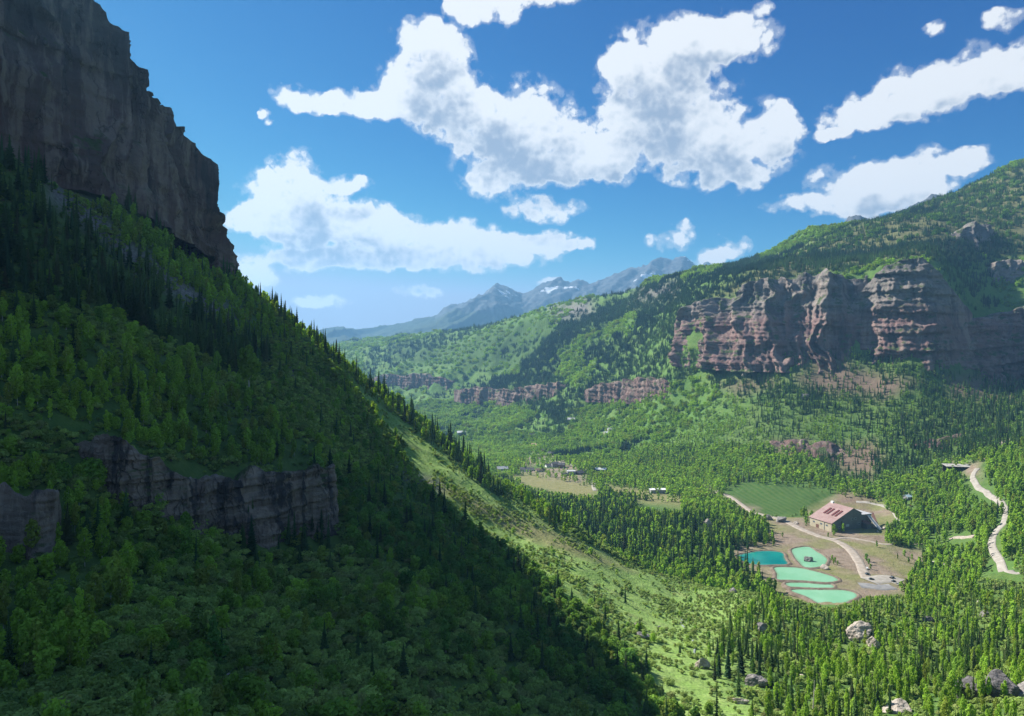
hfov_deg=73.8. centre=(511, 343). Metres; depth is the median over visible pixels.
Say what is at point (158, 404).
aspen tree
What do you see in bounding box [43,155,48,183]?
spruce tree
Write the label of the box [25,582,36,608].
aspen tree
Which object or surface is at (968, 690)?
aspen tree
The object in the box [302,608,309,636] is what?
aspen tree
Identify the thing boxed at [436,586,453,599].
leafy tree
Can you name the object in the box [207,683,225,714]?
leafy tree
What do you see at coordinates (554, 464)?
house
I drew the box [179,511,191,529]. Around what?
leafy tree
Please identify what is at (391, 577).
leafy tree
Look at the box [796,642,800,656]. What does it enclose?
aspen tree
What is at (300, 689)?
shrub
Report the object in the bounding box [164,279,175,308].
spruce tree
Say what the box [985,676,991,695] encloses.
aspen tree
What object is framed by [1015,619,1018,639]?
spruce tree
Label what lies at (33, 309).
spruce tree
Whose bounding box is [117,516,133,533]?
leafy tree
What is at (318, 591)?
leafy tree
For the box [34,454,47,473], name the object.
leafy tree
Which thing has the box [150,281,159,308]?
spruce tree
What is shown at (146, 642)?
leafy tree
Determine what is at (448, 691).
shrub
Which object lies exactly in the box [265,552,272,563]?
leafy tree
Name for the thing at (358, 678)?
shrub
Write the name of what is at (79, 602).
aspen tree
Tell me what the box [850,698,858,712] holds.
aspen tree
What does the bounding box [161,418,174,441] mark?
aspen tree
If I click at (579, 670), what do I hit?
leafy tree
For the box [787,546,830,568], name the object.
pond bank
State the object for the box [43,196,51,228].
spruce tree
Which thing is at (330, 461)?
spruce tree
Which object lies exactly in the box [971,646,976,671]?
spruce tree
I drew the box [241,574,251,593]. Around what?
aspen tree
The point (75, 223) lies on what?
spruce tree
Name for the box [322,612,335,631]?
leafy tree
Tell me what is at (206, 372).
aspen tree
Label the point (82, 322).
aspen tree
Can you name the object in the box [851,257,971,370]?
cliff
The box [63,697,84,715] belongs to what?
shrub
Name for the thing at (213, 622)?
aspen tree
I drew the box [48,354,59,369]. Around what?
aspen tree
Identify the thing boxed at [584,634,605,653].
leafy tree
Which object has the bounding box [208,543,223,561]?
leafy tree
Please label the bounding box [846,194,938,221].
mountains
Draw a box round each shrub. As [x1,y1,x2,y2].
[2,687,18,693]
[19,661,35,675]
[19,697,38,706]
[24,679,35,688]
[24,680,61,697]
[24,691,58,700]
[25,702,47,714]
[27,672,53,685]
[43,692,82,708]
[46,674,68,683]
[56,678,81,693]
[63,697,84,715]
[66,668,80,677]
[70,673,92,687]
[84,673,110,690]
[87,648,117,669]
[92,687,106,698]
[105,657,136,676]
[106,624,114,634]
[109,604,134,618]
[112,619,121,630]
[114,673,132,689]
[117,619,135,634]
[117,645,130,655]
[117,690,134,704]
[120,609,139,621]
[120,638,136,654]
[127,679,138,690]
[130,585,160,602]
[136,660,147,667]
[139,601,152,607]
[143,670,160,687]
[145,686,164,703]
[146,652,162,663]
[148,575,160,584]
[150,692,171,709]
[153,571,170,581]
[153,606,179,621]
[156,644,178,662]
[157,646,190,663]
[162,666,177,676]
[168,674,189,684]
[169,692,176,700]
[174,685,204,704]
[179,680,196,692]
[192,596,208,606]
[199,689,217,707]
[202,610,211,616]
[207,666,215,678]
[216,636,243,656]
[226,612,240,626]
[241,608,253,620]
[243,665,256,672]
[246,618,265,628]
[250,643,258,651]
[262,665,283,680]
[264,606,277,614]
[264,682,276,693]
[269,660,284,668]
[273,703,289,714]
[274,691,301,704]
[279,688,302,701]
[282,695,302,707]
[283,654,298,668]
[286,683,296,689]
[292,685,308,701]
[296,639,309,647]
[297,681,319,695]
[301,626,326,639]
[303,687,314,695]
[306,696,319,707]
[315,675,326,686]
[319,636,334,644]
[326,629,344,636]
[332,638,342,646]
[341,668,354,680]
[344,674,361,687]
[348,692,368,703]
[357,669,373,682]
[358,684,381,699]
[377,666,396,683]
[383,640,401,657]
[394,679,407,690]
[399,688,410,699]
[402,627,416,641]
[404,695,420,707]
[417,688,428,695]
[441,685,456,696]
[443,696,461,706]
[498,680,516,694]
[518,695,534,709]
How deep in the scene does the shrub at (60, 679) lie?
120.22 m
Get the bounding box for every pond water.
[738,551,787,564]
[774,567,837,581]
[786,583,833,587]
[791,589,856,602]
[792,547,826,566]
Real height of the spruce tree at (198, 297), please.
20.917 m
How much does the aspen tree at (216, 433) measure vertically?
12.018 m
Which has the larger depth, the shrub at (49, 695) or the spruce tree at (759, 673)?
the spruce tree at (759, 673)
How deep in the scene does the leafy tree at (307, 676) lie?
158.81 m
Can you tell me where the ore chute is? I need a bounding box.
[867,514,881,529]
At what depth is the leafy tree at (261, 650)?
168.79 m
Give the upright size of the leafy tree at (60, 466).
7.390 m
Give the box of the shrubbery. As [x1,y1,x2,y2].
[0,163,1023,715]
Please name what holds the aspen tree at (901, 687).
on the ground
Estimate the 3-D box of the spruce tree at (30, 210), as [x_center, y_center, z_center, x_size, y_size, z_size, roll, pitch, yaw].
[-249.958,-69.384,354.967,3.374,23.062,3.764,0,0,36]
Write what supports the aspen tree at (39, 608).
on the ground
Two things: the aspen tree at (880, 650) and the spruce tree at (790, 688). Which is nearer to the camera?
the spruce tree at (790, 688)
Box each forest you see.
[0,133,1023,715]
[0,193,1023,715]
[339,162,1023,455]
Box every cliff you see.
[0,0,239,274]
[668,268,867,373]
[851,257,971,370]
[957,306,1023,382]
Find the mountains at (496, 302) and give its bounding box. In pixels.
[319,256,710,344]
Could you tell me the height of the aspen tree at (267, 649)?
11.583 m
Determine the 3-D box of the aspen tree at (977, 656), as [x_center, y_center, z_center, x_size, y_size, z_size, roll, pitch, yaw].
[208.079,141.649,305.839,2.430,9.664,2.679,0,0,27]
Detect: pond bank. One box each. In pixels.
[734,550,791,566]
[769,565,841,584]
[781,581,837,589]
[786,588,861,603]
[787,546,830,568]
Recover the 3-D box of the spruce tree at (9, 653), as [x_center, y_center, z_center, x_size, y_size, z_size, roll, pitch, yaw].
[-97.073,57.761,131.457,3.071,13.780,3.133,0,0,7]
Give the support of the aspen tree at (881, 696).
on the ground
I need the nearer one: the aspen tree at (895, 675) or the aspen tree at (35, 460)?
the aspen tree at (35, 460)
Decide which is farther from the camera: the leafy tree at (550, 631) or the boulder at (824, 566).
the boulder at (824, 566)
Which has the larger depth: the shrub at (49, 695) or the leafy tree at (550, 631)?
the leafy tree at (550, 631)
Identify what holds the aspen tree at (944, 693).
on the ground
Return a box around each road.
[755,512,870,577]
[970,468,1019,573]
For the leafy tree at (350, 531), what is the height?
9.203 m
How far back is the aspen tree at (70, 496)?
207.77 m
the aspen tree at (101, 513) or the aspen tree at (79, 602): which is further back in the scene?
the aspen tree at (101, 513)
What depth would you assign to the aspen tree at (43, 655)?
120.86 m
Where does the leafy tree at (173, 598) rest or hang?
on the ground
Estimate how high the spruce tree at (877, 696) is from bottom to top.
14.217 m
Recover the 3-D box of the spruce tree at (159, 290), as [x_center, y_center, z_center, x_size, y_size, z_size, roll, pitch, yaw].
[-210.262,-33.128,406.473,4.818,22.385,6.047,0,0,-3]
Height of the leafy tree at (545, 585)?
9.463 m
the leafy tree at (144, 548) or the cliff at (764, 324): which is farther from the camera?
the cliff at (764, 324)
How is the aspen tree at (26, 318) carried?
on the ground
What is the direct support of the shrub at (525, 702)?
on the ground
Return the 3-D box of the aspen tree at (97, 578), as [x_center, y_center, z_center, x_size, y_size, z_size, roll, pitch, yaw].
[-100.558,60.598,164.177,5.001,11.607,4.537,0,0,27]
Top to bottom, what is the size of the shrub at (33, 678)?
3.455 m
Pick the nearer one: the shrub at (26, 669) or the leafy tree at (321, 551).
the shrub at (26, 669)
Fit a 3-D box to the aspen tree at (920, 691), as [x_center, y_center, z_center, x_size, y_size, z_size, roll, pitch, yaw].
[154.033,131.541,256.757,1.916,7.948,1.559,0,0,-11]
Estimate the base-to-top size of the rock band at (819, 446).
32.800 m
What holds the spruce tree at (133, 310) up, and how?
on the ground
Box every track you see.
[706,486,750,511]
[832,537,921,544]
[856,501,899,520]
[949,535,973,538]
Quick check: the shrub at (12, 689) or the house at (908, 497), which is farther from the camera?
the house at (908, 497)
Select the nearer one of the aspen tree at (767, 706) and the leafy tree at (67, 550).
the leafy tree at (67, 550)
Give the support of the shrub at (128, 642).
on the ground
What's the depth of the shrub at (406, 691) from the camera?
181.06 m
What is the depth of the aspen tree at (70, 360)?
265.39 m
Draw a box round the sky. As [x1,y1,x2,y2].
[94,0,1023,330]
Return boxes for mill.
[809,501,871,531]
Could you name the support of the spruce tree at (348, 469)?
on the ground
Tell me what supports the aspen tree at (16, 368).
on the ground
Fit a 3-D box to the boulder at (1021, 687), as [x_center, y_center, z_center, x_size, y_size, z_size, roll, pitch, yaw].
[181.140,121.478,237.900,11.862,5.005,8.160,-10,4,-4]
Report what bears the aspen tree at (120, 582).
on the ground
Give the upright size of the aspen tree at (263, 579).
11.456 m
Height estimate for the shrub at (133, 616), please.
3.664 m
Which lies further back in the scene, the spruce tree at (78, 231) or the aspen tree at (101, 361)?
the spruce tree at (78, 231)
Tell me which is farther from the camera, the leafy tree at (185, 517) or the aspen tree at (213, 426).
the aspen tree at (213, 426)
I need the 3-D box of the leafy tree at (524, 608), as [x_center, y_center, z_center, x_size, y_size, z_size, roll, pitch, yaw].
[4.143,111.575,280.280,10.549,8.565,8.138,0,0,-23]
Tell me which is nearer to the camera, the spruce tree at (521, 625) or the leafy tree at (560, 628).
the spruce tree at (521, 625)
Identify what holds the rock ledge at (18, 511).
on the ground
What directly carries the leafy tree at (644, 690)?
on the ground
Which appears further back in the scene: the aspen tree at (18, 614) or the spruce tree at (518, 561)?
the spruce tree at (518, 561)
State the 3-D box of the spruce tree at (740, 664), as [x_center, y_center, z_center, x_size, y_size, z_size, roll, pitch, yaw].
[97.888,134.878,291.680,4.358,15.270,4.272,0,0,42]
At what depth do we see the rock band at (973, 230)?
1874.38 m
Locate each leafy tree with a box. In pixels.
[0,435,19,454]
[1,465,13,485]
[3,406,13,421]
[4,361,12,375]
[9,469,32,488]
[9,543,25,563]
[14,631,64,673]
[16,594,40,612]
[16,677,29,690]
[19,296,26,310]
[22,380,35,398]
[24,565,36,582]
[25,397,35,411]
[26,649,42,673]
[28,692,43,707]
[31,579,50,600]
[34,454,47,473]
[34,577,47,596]
[36,553,56,579]
[50,386,68,401]
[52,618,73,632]
[55,460,72,480]
[57,399,74,415]
[61,547,69,566]
[64,505,79,524]
[65,489,85,504]
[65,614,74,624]
[65,637,97,665]
[80,457,104,481]
[80,620,113,647]
[84,614,106,640]
[89,632,102,653]
[90,621,107,641]
[91,466,107,486]
[98,556,108,574]
[107,319,117,332]
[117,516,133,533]
[119,491,128,506]
[124,621,136,634]
[125,554,139,573]
[132,542,156,564]
[133,509,152,530]
[133,606,139,620]
[134,427,150,441]
[138,632,162,651]
[140,624,168,644]
[141,547,159,568]
[146,594,160,606]
[150,561,166,582]
[151,494,163,510]
[151,517,162,534]
[155,433,164,448]
[159,598,175,609]
[161,669,182,698]
[162,622,177,637]
[164,595,176,607]
[165,529,181,549]
[165,638,178,654]
[175,614,193,636]
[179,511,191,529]
[182,657,211,688]
[184,572,200,586]
[185,638,211,658]
[187,536,205,554]
[189,567,209,586]
[192,541,201,557]
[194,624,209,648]
[204,555,217,567]
[204,563,217,576]
[205,631,229,662]
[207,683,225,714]
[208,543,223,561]
[214,605,230,628]
[221,587,235,610]
[222,672,239,700]
[233,595,244,610]
[237,673,269,714]
[241,561,254,572]
[242,567,254,584]
[245,594,263,611]
[254,577,273,591]
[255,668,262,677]
[256,633,279,659]
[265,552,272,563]
[273,640,282,660]
[280,577,290,592]
[280,605,291,621]
[283,630,298,650]
[285,586,291,597]
[287,578,310,592]
[287,588,302,601]
[292,628,300,639]
[294,669,318,689]
[303,585,329,606]
[307,594,323,610]
[310,615,323,631]
[317,545,328,561]
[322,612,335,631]
[322,663,340,688]
[343,524,360,543]
[355,540,373,557]
[359,612,374,635]
[368,670,391,693]
[372,514,381,524]
[374,581,395,602]
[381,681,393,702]
[383,571,397,587]
[384,616,405,639]
[386,594,394,612]
[399,569,416,591]
[410,555,419,571]
[413,597,425,608]
[415,548,430,568]
[415,569,429,586]
[422,595,429,608]
[424,565,441,584]
[431,549,443,561]
[434,573,456,586]
[435,592,447,608]
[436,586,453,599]
[437,607,458,630]
[446,582,464,600]
[465,654,474,675]
[470,585,480,597]
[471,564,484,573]
[480,630,494,650]
[484,580,493,592]
[484,666,497,684]
[487,587,506,603]
[496,635,507,645]
[502,636,521,655]
[503,577,520,593]
[509,666,519,684]
[511,603,534,622]
[526,644,540,668]
[531,639,548,661]
[539,580,550,596]
[542,596,557,614]
[544,647,555,670]
[545,627,553,639]
[548,645,555,662]
[554,646,568,666]
[556,588,567,604]
[556,625,564,636]
[561,664,577,684]
[565,625,579,640]
[568,597,583,611]
[572,661,585,685]
[577,653,585,664]
[581,604,594,622]
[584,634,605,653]
[584,647,597,666]
[585,678,604,703]
[588,616,601,633]
[594,657,605,668]
[601,638,607,653]
[602,641,618,655]
[602,653,610,667]
[608,635,620,645]
[608,696,623,715]
[610,665,624,683]
[611,689,632,709]
[612,664,628,688]
[614,647,640,670]
[618,660,629,670]
[623,651,637,668]
[624,671,639,695]
[635,679,645,695]
[642,689,652,700]
[644,674,653,688]
[648,688,658,698]
[649,694,663,712]
[656,695,669,706]
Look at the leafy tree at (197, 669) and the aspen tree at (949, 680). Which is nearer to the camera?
the leafy tree at (197, 669)
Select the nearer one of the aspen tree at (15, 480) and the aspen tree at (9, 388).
the aspen tree at (15, 480)
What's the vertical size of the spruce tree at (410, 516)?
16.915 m
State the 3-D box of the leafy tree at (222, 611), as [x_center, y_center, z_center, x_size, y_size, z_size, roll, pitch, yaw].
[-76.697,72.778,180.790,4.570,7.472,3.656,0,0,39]
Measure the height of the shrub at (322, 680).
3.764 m
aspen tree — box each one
[0,568,11,586]
[0,579,11,628]
[2,381,15,402]
[5,313,17,338]
[6,607,28,650]
[7,362,23,393]
[10,470,18,491]
[11,375,21,405]
[12,460,23,481]
[13,459,27,483]
[13,566,25,606]
[14,349,20,361]
[14,588,29,611]
[17,313,24,335]
[17,617,35,664]
[18,329,29,358]
[21,306,28,324]
[21,616,48,662]
[23,371,33,392]
[23,518,40,547]
[25,323,30,349]
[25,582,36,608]
[27,558,34,581]
[28,599,50,630]
[29,451,41,474]
[32,374,41,403]
[32,639,55,681]
[36,337,43,350]
[43,334,54,355]
[45,463,57,487]
[46,398,52,417]
[46,480,55,489]
[47,584,69,615]
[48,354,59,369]
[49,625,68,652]
[50,336,60,352]
[51,538,67,565]
[52,610,69,661]
[55,522,62,539]
[60,303,70,329]
[60,346,73,375]
[60,382,68,399]
[62,355,76,378]
[63,486,72,510]
[63,603,74,618]
[64,334,74,348]
[65,493,74,514]
[66,500,77,519]
[67,611,89,654]
[69,377,82,398]
[69,562,78,588]
[70,501,80,531]
[73,479,83,504]
[73,587,84,613]
[74,328,82,355]
[76,313,86,335]
[76,527,93,566]
[76,640,89,667]
[78,516,84,532]
[81,593,95,627]
[83,321,94,342]
[84,572,105,611]
[86,370,92,386]
[86,396,93,420]
[87,391,93,414]
[93,504,105,525]
[94,364,101,379]
[94,522,110,557]
[95,372,105,399]
[97,349,106,372]
[97,496,105,513]
[101,497,111,528]
[103,410,108,431]
[103,556,119,605]
[109,550,122,566]
[111,566,130,604]
[112,366,120,381]
[119,393,128,418]
[119,540,135,570]
[119,557,126,574]
[121,364,132,384]
[122,345,131,368]
[123,573,132,601]
[124,408,135,432]
[133,364,137,375]
[133,375,139,391]
[138,371,147,388]
[138,404,147,425]
[139,391,149,413]
[151,419,158,433]
[152,392,161,410]
[154,371,165,394]
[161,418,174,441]
[167,376,179,397]
[167,382,177,409]
[174,394,178,413]
[175,357,182,371]
[177,393,186,411]
[177,407,188,429]
[178,527,192,554]
[179,419,187,440]
[185,353,192,372]
[187,606,207,640]
[189,362,197,380]
[192,425,197,447]
[203,368,210,386]
[208,614,219,649]
[209,370,215,385]
[210,423,217,445]
[210,428,221,448]
[227,435,233,449]
[231,570,241,593]
[237,344,260,386]
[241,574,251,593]
[243,427,251,450]
[244,387,253,410]
[248,441,256,461]
[252,428,257,442]
[257,568,269,591]
[261,428,270,448]
[261,629,274,664]
[268,439,275,458]
[272,409,279,424]
[272,428,279,448]
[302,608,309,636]
[386,547,393,562]
[409,575,418,598]
[428,590,437,611]
[763,639,768,652]
[764,688,774,714]
[764,694,771,715]
[767,667,772,686]
[773,682,781,701]
[774,634,779,652]
[784,651,789,672]
[784,694,793,715]
[790,662,796,687]
[795,691,800,712]
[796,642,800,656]
[799,624,805,638]
[805,659,809,673]
[806,676,810,701]
[809,643,813,658]
[814,637,822,655]
[814,684,821,705]
[815,655,819,666]
[820,662,827,680]
[822,677,827,695]
[824,656,831,674]
[828,690,836,715]
[830,652,838,671]
[832,660,835,674]
[835,657,843,677]
[843,688,849,715]
[850,647,856,660]
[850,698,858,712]
[852,693,859,710]
[856,683,861,695]
[857,652,862,670]
[858,658,862,675]
[859,691,864,706]
[862,653,869,674]
[867,681,873,701]
[872,649,876,668]
[874,667,879,686]
[875,685,883,707]
[876,661,882,681]
[878,647,882,662]
[882,677,887,694]
[891,660,899,675]
[892,666,899,687]
[896,678,901,695]
[898,680,904,697]
[899,661,902,678]
[902,658,908,676]
[902,682,909,702]
[904,668,911,686]
[904,676,909,693]
[905,655,915,668]
[908,665,915,686]
[918,683,922,698]
[922,662,928,682]
[922,684,929,702]
[923,634,928,653]
[925,693,934,715]
[927,695,933,715]
[938,686,948,711]
[939,649,945,661]
[943,676,956,705]
[947,670,958,698]
[950,651,955,667]
[950,656,960,675]
[956,648,962,658]
[956,665,962,679]
[956,674,962,698]
[959,657,963,669]
[960,669,964,677]
[961,633,966,648]
[965,683,971,703]
[970,647,973,663]
[973,664,979,676]
[975,650,978,663]
[977,670,985,694]
[977,680,985,697]
[979,653,985,673]
[982,638,988,656]
[982,656,988,673]
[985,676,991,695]
[988,622,994,638]
[995,652,999,667]
[1002,696,1009,713]
[1003,680,1007,693]
[1009,614,1015,623]
[1009,660,1017,682]
[1011,653,1017,665]
[1012,669,1019,683]
[1017,655,1021,669]
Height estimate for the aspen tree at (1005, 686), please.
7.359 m
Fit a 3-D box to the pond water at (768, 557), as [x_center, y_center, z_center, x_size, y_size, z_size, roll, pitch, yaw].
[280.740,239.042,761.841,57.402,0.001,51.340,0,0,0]
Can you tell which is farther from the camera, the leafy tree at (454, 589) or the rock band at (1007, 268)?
the rock band at (1007, 268)
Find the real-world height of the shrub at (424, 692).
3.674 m
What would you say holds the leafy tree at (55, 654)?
on the ground
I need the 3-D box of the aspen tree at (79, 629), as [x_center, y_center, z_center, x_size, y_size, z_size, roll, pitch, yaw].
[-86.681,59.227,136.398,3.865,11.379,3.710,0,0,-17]
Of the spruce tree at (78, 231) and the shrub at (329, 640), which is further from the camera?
the spruce tree at (78, 231)
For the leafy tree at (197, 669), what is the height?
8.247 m
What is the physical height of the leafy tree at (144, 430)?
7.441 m
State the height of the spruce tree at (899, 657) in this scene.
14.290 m
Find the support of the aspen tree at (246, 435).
on the ground
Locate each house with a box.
[496,465,508,469]
[520,467,534,471]
[535,468,545,471]
[551,461,557,466]
[558,462,564,467]
[566,470,575,474]
[576,470,584,474]
[595,467,605,471]
[649,488,667,493]
[903,493,911,500]
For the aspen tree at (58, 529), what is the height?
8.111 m
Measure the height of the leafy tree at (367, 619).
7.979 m
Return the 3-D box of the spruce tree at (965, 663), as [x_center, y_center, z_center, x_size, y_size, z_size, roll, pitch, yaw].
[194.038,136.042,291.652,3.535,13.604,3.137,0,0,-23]
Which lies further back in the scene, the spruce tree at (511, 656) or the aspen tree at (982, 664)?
the aspen tree at (982, 664)
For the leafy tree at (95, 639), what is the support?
on the ground
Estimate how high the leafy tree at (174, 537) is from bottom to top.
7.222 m
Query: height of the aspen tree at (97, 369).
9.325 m
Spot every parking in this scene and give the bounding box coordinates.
[857,582,897,589]
[862,575,904,584]
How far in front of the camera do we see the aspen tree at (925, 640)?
362.02 m
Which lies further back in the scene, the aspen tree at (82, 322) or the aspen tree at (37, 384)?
the aspen tree at (82, 322)
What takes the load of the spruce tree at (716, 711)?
on the ground
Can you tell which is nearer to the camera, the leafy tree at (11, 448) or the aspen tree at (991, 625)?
the leafy tree at (11, 448)
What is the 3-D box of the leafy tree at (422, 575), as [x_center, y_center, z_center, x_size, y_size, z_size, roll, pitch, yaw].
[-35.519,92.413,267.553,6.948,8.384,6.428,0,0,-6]
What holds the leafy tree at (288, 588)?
on the ground
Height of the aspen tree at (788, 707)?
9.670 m
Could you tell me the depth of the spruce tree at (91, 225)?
405.03 m
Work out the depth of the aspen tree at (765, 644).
321.37 m
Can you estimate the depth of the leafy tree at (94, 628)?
145.18 m
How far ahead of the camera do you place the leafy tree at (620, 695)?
219.23 m
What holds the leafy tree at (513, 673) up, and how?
on the ground
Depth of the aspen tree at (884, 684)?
265.43 m
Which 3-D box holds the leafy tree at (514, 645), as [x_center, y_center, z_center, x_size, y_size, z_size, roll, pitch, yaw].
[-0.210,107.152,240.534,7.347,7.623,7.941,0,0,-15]
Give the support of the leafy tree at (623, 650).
on the ground
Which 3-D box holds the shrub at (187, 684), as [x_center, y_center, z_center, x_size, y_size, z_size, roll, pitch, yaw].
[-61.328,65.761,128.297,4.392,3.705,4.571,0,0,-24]
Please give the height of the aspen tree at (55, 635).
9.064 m
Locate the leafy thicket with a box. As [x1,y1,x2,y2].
[0,163,759,715]
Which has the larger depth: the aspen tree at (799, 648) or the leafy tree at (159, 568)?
the aspen tree at (799, 648)
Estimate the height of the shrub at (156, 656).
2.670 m
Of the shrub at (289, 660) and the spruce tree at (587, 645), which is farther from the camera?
the spruce tree at (587, 645)
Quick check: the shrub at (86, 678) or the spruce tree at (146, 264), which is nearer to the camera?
the shrub at (86, 678)
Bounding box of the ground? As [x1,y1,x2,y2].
[0,152,1023,715]
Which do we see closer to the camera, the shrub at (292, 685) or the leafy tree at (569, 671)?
the shrub at (292, 685)
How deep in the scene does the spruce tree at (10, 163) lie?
385.49 m
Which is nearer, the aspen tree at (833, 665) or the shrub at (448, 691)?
the shrub at (448, 691)
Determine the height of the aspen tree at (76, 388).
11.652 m
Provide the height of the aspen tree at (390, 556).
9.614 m
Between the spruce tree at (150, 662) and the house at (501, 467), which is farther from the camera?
the house at (501, 467)
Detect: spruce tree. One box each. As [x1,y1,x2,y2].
[2,608,19,667]
[4,133,16,171]
[4,337,20,374]
[10,219,26,262]
[12,162,21,190]
[12,281,20,317]
[21,167,29,198]
[22,147,29,175]
[27,188,35,228]
[29,166,36,191]
[29,292,39,324]
[34,180,41,203]
[34,261,49,300]
[35,151,42,179]
[36,149,43,175]
[36,189,41,219]
[39,190,45,225]
[40,157,44,182]
[40,215,50,248]
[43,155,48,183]
[43,190,46,212]
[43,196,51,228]
[50,208,58,237]
[58,228,68,265]
[60,502,76,545]
[62,263,70,302]
[67,213,71,239]
[69,323,77,356]
[70,211,80,239]
[73,197,82,226]
[74,287,83,314]
[75,219,82,252]
[79,507,94,542]
[86,206,94,239]
[93,497,102,543]
[119,490,133,525]
[120,265,132,299]
[123,184,132,209]
[124,241,134,269]
[124,281,143,320]
[126,363,134,401]
[134,379,141,415]
[134,395,141,422]
[142,247,149,276]
[148,254,158,286]
[148,302,157,331]
[148,643,154,672]
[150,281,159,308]
[157,272,163,302]
[157,303,167,335]
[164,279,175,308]
[190,295,197,320]
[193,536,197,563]
[196,286,205,313]
[206,328,213,355]
[208,301,214,324]
[212,304,216,324]
[219,628,226,657]
[226,341,236,371]
[239,526,247,555]
[246,514,257,554]
[252,325,257,352]
[262,331,272,358]
[284,516,291,544]
[291,510,297,547]
[298,526,303,549]
[301,528,308,552]
[318,508,326,537]
[320,619,329,652]
[325,513,330,548]
[327,446,332,466]
[346,453,351,480]
[355,629,360,655]
[366,486,373,502]
[370,651,374,676]
[376,535,378,558]
[397,644,408,678]
[404,506,409,531]
[408,502,413,531]
[438,547,442,562]
[447,420,452,442]
[473,580,478,613]
[507,633,515,660]
[514,605,526,642]
[516,549,522,572]
[532,589,535,608]
[533,615,540,640]
[538,639,544,669]
[546,604,551,636]
[553,579,556,598]
[585,633,588,653]
[615,645,619,665]
[622,690,626,704]
[623,652,627,670]
[641,687,651,715]
[644,648,649,672]
[712,653,716,680]
[715,684,718,715]
[716,645,721,676]
[722,630,725,654]
[723,645,731,677]
[725,628,731,653]
[735,667,741,696]
[736,645,746,674]
[749,643,755,672]
[754,639,758,661]
[756,648,761,675]
[769,641,774,669]
[772,670,776,696]
[774,683,779,708]
[788,679,794,704]
[796,635,798,660]
[820,689,824,710]
[821,689,827,714]
[836,689,841,715]
[849,677,854,703]
[852,687,858,715]
[864,656,867,677]
[875,680,881,709]
[888,687,891,713]
[898,643,902,664]
[916,654,919,678]
[920,640,922,659]
[935,653,939,675]
[941,663,945,686]
[963,649,969,672]
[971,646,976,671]
[971,671,974,698]
[992,640,996,667]
[1007,637,1010,657]
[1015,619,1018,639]
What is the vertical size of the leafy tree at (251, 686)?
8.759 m
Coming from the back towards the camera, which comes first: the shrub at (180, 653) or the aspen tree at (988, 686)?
the aspen tree at (988, 686)
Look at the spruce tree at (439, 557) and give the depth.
305.14 m
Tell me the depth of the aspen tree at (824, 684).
257.48 m
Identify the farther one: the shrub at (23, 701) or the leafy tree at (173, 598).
the leafy tree at (173, 598)
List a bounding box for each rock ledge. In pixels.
[0,482,61,559]
[75,434,339,549]
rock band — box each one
[374,373,454,390]
[454,381,565,406]
[584,377,671,403]
[769,439,851,461]
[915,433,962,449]
[950,221,993,248]
[987,258,1023,283]
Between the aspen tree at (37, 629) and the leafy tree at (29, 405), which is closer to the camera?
the aspen tree at (37, 629)
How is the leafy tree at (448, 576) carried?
on the ground
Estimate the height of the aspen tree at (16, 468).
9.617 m
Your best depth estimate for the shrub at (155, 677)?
126.63 m
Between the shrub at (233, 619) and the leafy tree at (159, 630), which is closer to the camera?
the leafy tree at (159, 630)
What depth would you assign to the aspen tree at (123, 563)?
194.80 m
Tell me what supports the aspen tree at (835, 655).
on the ground
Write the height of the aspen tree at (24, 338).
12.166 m
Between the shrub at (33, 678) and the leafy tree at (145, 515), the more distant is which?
the leafy tree at (145, 515)
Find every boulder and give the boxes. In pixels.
[636,632,648,637]
[695,658,710,668]
[703,519,711,526]
[732,698,749,703]
[744,674,767,687]
[753,622,767,633]
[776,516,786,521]
[804,556,812,561]
[820,564,828,569]
[845,621,873,641]
[866,636,879,649]
[882,698,911,713]
[922,616,933,621]
[955,675,977,698]
[980,611,989,617]
[984,669,1021,697]
[1017,681,1023,696]
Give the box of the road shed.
[942,463,969,470]
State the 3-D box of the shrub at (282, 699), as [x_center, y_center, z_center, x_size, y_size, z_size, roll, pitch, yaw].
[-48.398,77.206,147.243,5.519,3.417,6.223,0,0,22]
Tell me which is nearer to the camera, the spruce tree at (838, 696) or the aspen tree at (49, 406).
the spruce tree at (838, 696)
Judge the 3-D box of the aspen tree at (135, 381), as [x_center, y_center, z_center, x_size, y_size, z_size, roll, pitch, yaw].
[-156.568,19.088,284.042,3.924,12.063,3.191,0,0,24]
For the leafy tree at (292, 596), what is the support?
on the ground
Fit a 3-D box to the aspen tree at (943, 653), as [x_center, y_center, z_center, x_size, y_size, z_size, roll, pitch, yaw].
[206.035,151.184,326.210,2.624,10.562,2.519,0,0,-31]
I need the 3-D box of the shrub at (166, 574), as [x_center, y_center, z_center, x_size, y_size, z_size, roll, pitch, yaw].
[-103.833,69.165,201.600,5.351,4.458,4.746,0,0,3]
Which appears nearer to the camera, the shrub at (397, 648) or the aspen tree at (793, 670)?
the shrub at (397, 648)
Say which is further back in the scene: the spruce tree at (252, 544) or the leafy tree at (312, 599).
the spruce tree at (252, 544)
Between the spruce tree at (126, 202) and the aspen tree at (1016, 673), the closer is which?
the aspen tree at (1016, 673)
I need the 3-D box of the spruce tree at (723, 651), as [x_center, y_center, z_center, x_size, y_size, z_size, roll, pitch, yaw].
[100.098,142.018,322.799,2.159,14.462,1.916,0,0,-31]
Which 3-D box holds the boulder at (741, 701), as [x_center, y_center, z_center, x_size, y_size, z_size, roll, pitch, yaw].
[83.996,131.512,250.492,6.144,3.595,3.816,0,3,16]
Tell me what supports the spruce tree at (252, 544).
on the ground
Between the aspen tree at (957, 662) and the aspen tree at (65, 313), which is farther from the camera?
the aspen tree at (65, 313)
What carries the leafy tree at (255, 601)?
on the ground

